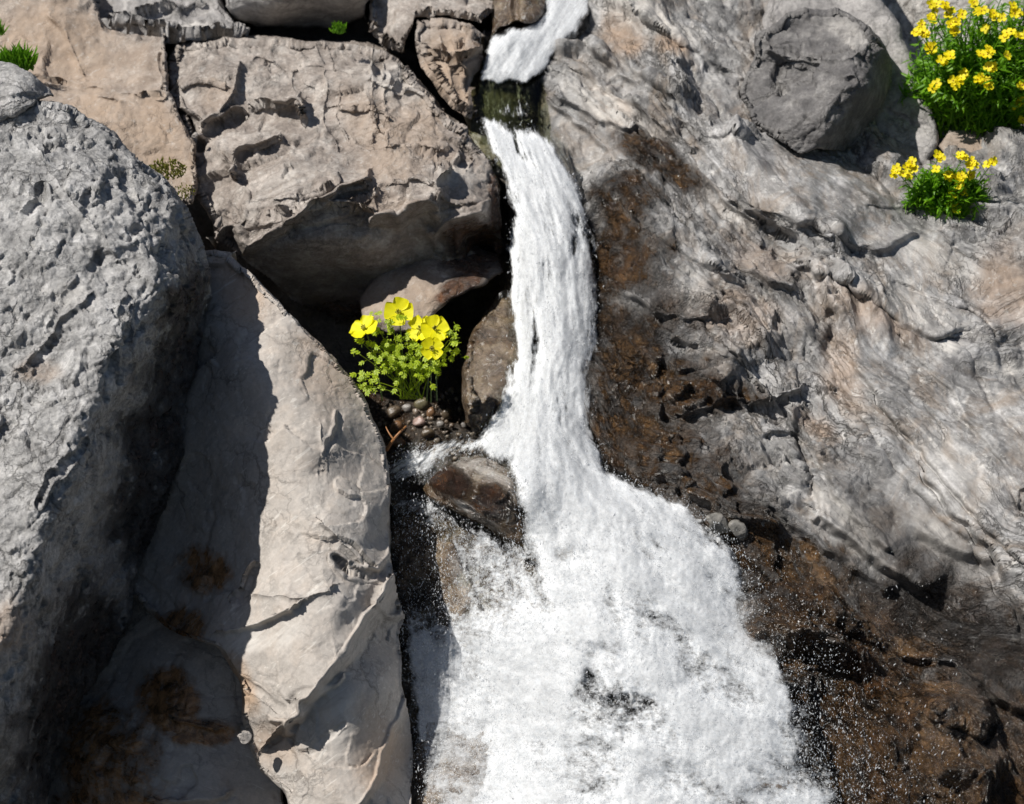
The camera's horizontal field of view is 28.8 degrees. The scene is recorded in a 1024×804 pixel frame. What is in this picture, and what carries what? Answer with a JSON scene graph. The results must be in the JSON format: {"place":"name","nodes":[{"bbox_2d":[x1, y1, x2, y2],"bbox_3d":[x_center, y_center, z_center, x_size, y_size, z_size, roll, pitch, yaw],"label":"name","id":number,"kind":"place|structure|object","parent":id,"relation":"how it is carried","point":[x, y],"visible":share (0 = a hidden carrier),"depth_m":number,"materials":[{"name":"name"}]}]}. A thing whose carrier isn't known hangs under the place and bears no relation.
{"place":"outdoors","nodes":[
{"label":"outdoors","id":0,"kind":"place"},
{"bbox_2d":[370,381,484,465],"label":"gravel","id":1,"kind":"structure","parent":0,"point":[415,411],"depth_m":3.41,"materials":[{"name":"brown gravel"}]},
{"bbox_2d":[390,420,402,433],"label":"pebble","id":2,"kind":"object","parent":1,"relation":"on","point":[396,426],"visible":0.94,"depth_m":3.39,"materials":[{"name":"brown stone"}]},
{"bbox_2d":[392,437,404,447],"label":"pebble","id":3,"kind":"object","parent":1,"relation":"on","point":[398,441],"visible":0.96,"depth_m":3.37,"materials":[{"name":"brown stone"}]},
{"bbox_2d":[349,297,468,402],"bbox_3d":[-0.159,-0.072,3.074,0.189,0.162,0.103,0,25,0],"label":"poppy plant","id":4,"kind":"object","parent":1,"relation":"on","point":[398,311],"visible":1,"depth_m":3.07,"materials":[{"name":"yellow plant"}]},
{"bbox_2d":[413,416,425,425],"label":"pebble","id":5,"kind":"object","parent":1,"relation":"on","point":[419,421],"visible":1,"depth_m":3.39,"materials":[{"name":"stone"}]},
{"bbox_2d":[426,407,435,417],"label":"pebble","id":6,"kind":"object","parent":1,"relation":"on","point":[431,412],"visible":1,"depth_m":3.41,"materials":[{"name":"brown stone"}]},
{"bbox_2d":[442,408,450,419],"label":"pebble","id":7,"kind":"object","parent":1,"relation":"on","point":[446,413],"visible":1,"depth_m":3.41,"materials":[{"name":"grey stone"}]},
{"bbox_2d":[471,70,540,133],"bbox_3d":[-0.011,-0.525,3.490,0.124,0.082,0.133,0,25,0],"label":"mossy rock","id":8,"kind":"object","parent":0,"point":[491,99],"depth_m":3.48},
{"bbox_2d":[165,0,1023,803],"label":"ground","id":9,"kind":"structure","parent":0,"point":[467,310],"depth_m":3.58,"materials":[{"name":"black soil"}]},
{"bbox_2d":[0,0,197,204],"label":"ochre rock","id":10,"kind":"object","parent":9,"relation":"on","point":[88,64],"visible":0.74,"depth_m":3.50,"materials":[{"name":"beige stone"}]},
{"bbox_2d":[0,17,9,36],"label":"grass tuft","id":11,"kind":"object","parent":10,"relation":"on","point":[2,31],"visible":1,"depth_m":3.41,"materials":[{"name":"green plant"}]},
{"bbox_2d":[0,39,38,70],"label":"grass tuft","id":12,"kind":"object","parent":10,"relation":"on","point":[20,56],"visible":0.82,"depth_m":3.28,"materials":[{"name":"green plant"}]},
{"bbox_2d":[149,156,186,179],"bbox_3d":[-0.565,-0.383,3.263,0.065,0.043,0.014,0,25,0],"label":"moss","id":13,"kind":"object","parent":10,"relation":"on","point":[165,167],"visible":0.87,"depth_m":3.26,"materials":[{"name":"green plant"}]},
{"bbox_2d":[175,182,195,199],"bbox_3d":[-0.537,-0.344,3.243,0.044,0.033,0.012,0,25,0],"label":"moss","id":14,"kind":"object","parent":10,"relation":"on","point":[186,195],"visible":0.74,"depth_m":3.24,"materials":[{"name":"green plant"}]},
{"bbox_2d":[0,100,211,803],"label":"boulder","id":15,"kind":"object","parent":9,"relation":"on","point":[105,283],"visible":0.99,"depth_m":2.86,"materials":[{"name":"grey stone"}]},
{"bbox_2d":[0,61,53,121],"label":"grey rock","id":16,"kind":"object","parent":15,"relation":"on","point":[22,90],"visible":0.98,"depth_m":3.06,"materials":[{"name":"stone"}]},
{"bbox_2d":[48,598,283,803],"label":"shaded rock","id":17,"kind":"object","parent":9,"relation":"on","point":[157,718],"visible":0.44,"depth_m":3.03,"materials":[{"name":"grey stone"}]},
{"bbox_2d":[95,0,249,43],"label":"rough grey rock","id":18,"kind":"object","parent":9,"relation":"on","point":[177,21],"visible":0.81,"depth_m":3.62,"materials":[{"name":"grey stone"}]},
{"bbox_2d":[133,250,412,803],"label":"slab","id":19,"kind":"structure","parent":9,"relation":"on","point":[266,569],"depth_m":2.96,"materials":[{"name":"beige stone"}]},
{"bbox_2d":[214,216,221,227],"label":"stone","id":20,"kind":"object","parent":19,"relation":"on","point":[218,223],"visible":1,"depth_m":3.21,"materials":[{"name":"grey stone"}]},
{"bbox_2d":[237,730,251,743],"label":"stone","id":21,"kind":"object","parent":19,"relation":"on","point":[244,736],"visible":1,"depth_m":2.86,"materials":[{"name":"grey stone"}]},
{"bbox_2d":[225,0,368,28],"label":"capstone","id":22,"kind":"object","parent":9,"relation":"on","point":[310,14],"visible":0.91,"depth_m":3.64,"materials":[{"name":"grey stone"}]},
{"bbox_2d":[167,35,505,323],"bbox_3d":[-0.324,-0.366,3.569,0.625,0.525,0.734,0,25,0],"label":"outcrop","id":23,"kind":"object","parent":9,"relation":"on","point":[335,179],"visible":0.95,"depth_m":3.37,"materials":[{"name":"grey stone"}]},
{"bbox_2d":[328,21,346,33],"bbox_3d":[-0.306,-0.657,3.493,0.034,0.027,0.017,0,25,0],"label":"moss","id":24,"kind":"object","parent":23,"relation":"on","point":[339,28],"visible":1,"depth_m":3.49,"materials":[{"name":"green plant"}]},
{"bbox_2d":[386,405,400,420],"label":"pebble","id":25,"kind":"object","parent":9,"relation":"on","point":[394,411],"visible":1,"depth_m":3.42,"materials":[{"name":"grey stone"}]},
{"bbox_2d":[385,426,406,451],"bbox_3d":[-0.181,0.059,3.100,0.035,0.041,0.020,0,25,0],"label":"twig","id":26,"kind":"object","parent":9,"relation":"on","point":[393,439],"visible":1,"depth_m":3.09,"materials":[{"name":"brown wood"}]},
{"bbox_2d":[402,403,412,411],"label":"pebble","id":27,"kind":"object","parent":9,"relation":"on","point":[407,407],"visible":1,"depth_m":3.43,"materials":[{"name":"grey stone"}]},
{"bbox_2d":[414,397,429,410],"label":"pebble","id":28,"kind":"object","parent":9,"relation":"on","point":[421,404],"visible":0.92,"depth_m":3.43,"materials":[{"name":"beige stone"}]},
{"bbox_2d":[421,428,434,438],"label":"pebble","id":29,"kind":"object","parent":9,"relation":"on","point":[427,433],"visible":1,"depth_m":3.37,"materials":[{"name":"grey stone"}]},
{"bbox_2d":[368,0,493,52],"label":"flat grey rock","id":30,"kind":"object","parent":9,"relation":"on","point":[391,23],"visible":0.98,"depth_m":3.61,"materials":[{"name":"grey stone"}]},
{"bbox_2d":[360,246,502,332],"bbox_3d":[-0.136,-0.196,3.397,0.243,0.117,0.336,0,25,0],"label":"sunlit rock","id":31,"kind":"object","parent":9,"relation":"on","point":[429,287],"visible":0.7,"depth_m":3.32,"materials":[{"name":"beige stone"}]},
{"bbox_2d":[437,421,443,426],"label":"pebble","id":32,"kind":"object","parent":9,"relation":"on","point":[440,423],"visible":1,"depth_m":3.39,"materials":[{"name":"grey stone"}]},
{"bbox_2d":[390,499,554,803],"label":"submerged rock","id":33,"kind":"object","parent":9,"relation":"on","point":[409,576],"visible":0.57,"depth_m":3.06,"materials":[{"name":"grey stone"}]},
{"bbox_2d":[422,454,537,559],"bbox_3d":[-0.037,0.170,3.159,0.211,0.208,0.250,0,25,0],"label":"stream boulder","id":34,"kind":"object","parent":33,"relation":"on","point":[478,489],"visible":0.67,"depth_m":3.04,"materials":[{"name":"brown stone"}]},
{"bbox_2d":[462,271,539,458],"bbox_3d":[-0.006,-0.061,3.337,0.158,0.248,0.530,0,25,0],"label":"wet brown rock","id":35,"kind":"object","parent":9,"relation":"on","point":[491,353],"visible":0.41,"depth_m":3.25,"materials":[{"name":"brown stone"}]},
{"bbox_2d":[491,0,545,37],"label":"dark wet rock","id":36,"kind":"object","parent":9,"relation":"on","point":[504,13],"visible":0.93,"depth_m":3.58,"materials":[{"name":"brown stone"}]},
{"bbox_2d":[533,0,1023,803],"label":"rock massif","id":37,"kind":"structure","parent":9,"relation":"on","point":[817,352],"depth_m":3.12,"materials":[{"name":"grey stone"}]},
{"bbox_2d":[464,59,543,181],"bbox_3d":[0.015,-0.504,3.609,0.212,0.230,0.376,0,25,0],"label":"green stained step","id":38,"kind":"object","parent":37,"relation":"on","point":[482,142],"visible":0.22,"depth_m":3.48,"materials":[{"name":"stone"}]},
{"bbox_2d":[414,15,486,118],"bbox_3d":[-0.115,-0.604,3.614,0.137,0.182,0.383,0,25,0],"label":"reddish rock","id":39,"kind":"object","parent":38,"relation":"on","point":[451,53],"visible":0.94,"depth_m":3.52,"materials":[{"name":"beige stone"}]},
{"bbox_2d":[889,149,997,220],"bbox_3d":[0.714,-0.357,3.314,0.185,0.148,0.112,0,25,0],"label":"wallflower","id":40,"kind":"object","parent":37,"relation":"on","point":[936,190],"visible":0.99,"depth_m":3.29,"materials":[{"name":"green plant"}]},
{"bbox_2d":[762,0,938,164],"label":"leaning slab","id":41,"kind":"structure","parent":9,"relation":"on","point":[909,126],"depth_m":3.54,"materials":[{"name":"grey stone"}]},
{"bbox_2d":[739,7,891,153],"bbox_3d":[0.523,-0.560,3.499,0.261,0.246,0.387,10,27,20],"label":"dark boulder","id":42,"kind":"object","parent":41,"relation":"on","point":[814,79],"visible":0.99,"depth_m":3.42,"materials":[{"name":"grey stone"}]},
{"bbox_2d":[939,125,1023,152],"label":"pinkish rock","id":43,"kind":"object","parent":9,"relation":"on","point":[969,142],"visible":0.34,"depth_m":3.48,"materials":[{"name":"beige stone"}]},
{"bbox_2d":[898,0,1023,138],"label":"wallflower","id":44,"kind":"object","parent":43,"relation":"on","point":[976,85],"visible":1,"depth_m":3.44,"materials":[{"name":"yellow plant"}]},
{"bbox_2d":[390,0,834,803],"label":"water","id":45,"kind":"structure","parent":0,"point":[563,358],"depth_m":3.00,"materials":[{"name":"white liquid"}]},
{"bbox_2d":[388,119,961,803],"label":"water spray","id":46,"kind":"object","parent":45,"relation":"on","point":[604,613],"visible":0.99,"depth_m":2.94,"materials":[{"name":"white liquid"}]},
{"bbox_2d":[706,512,729,533],"bbox_3d":[0.310,0.183,2.995,0.037,0.031,0.018,0,25,0],"label":"cobble","id":47,"kind":"object","parent":45,"relation":"on","point":[721,519],"visible":0.99,"depth_m":2.99,"materials":[{"name":"grey stone"}]},
{"bbox_2d":[728,519,747,539],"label":"cobble","id":48,"kind":"object","parent":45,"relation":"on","point":[741,532],"visible":1,"depth_m":2.99,"materials":[{"name":"grey stone"}]}
]}

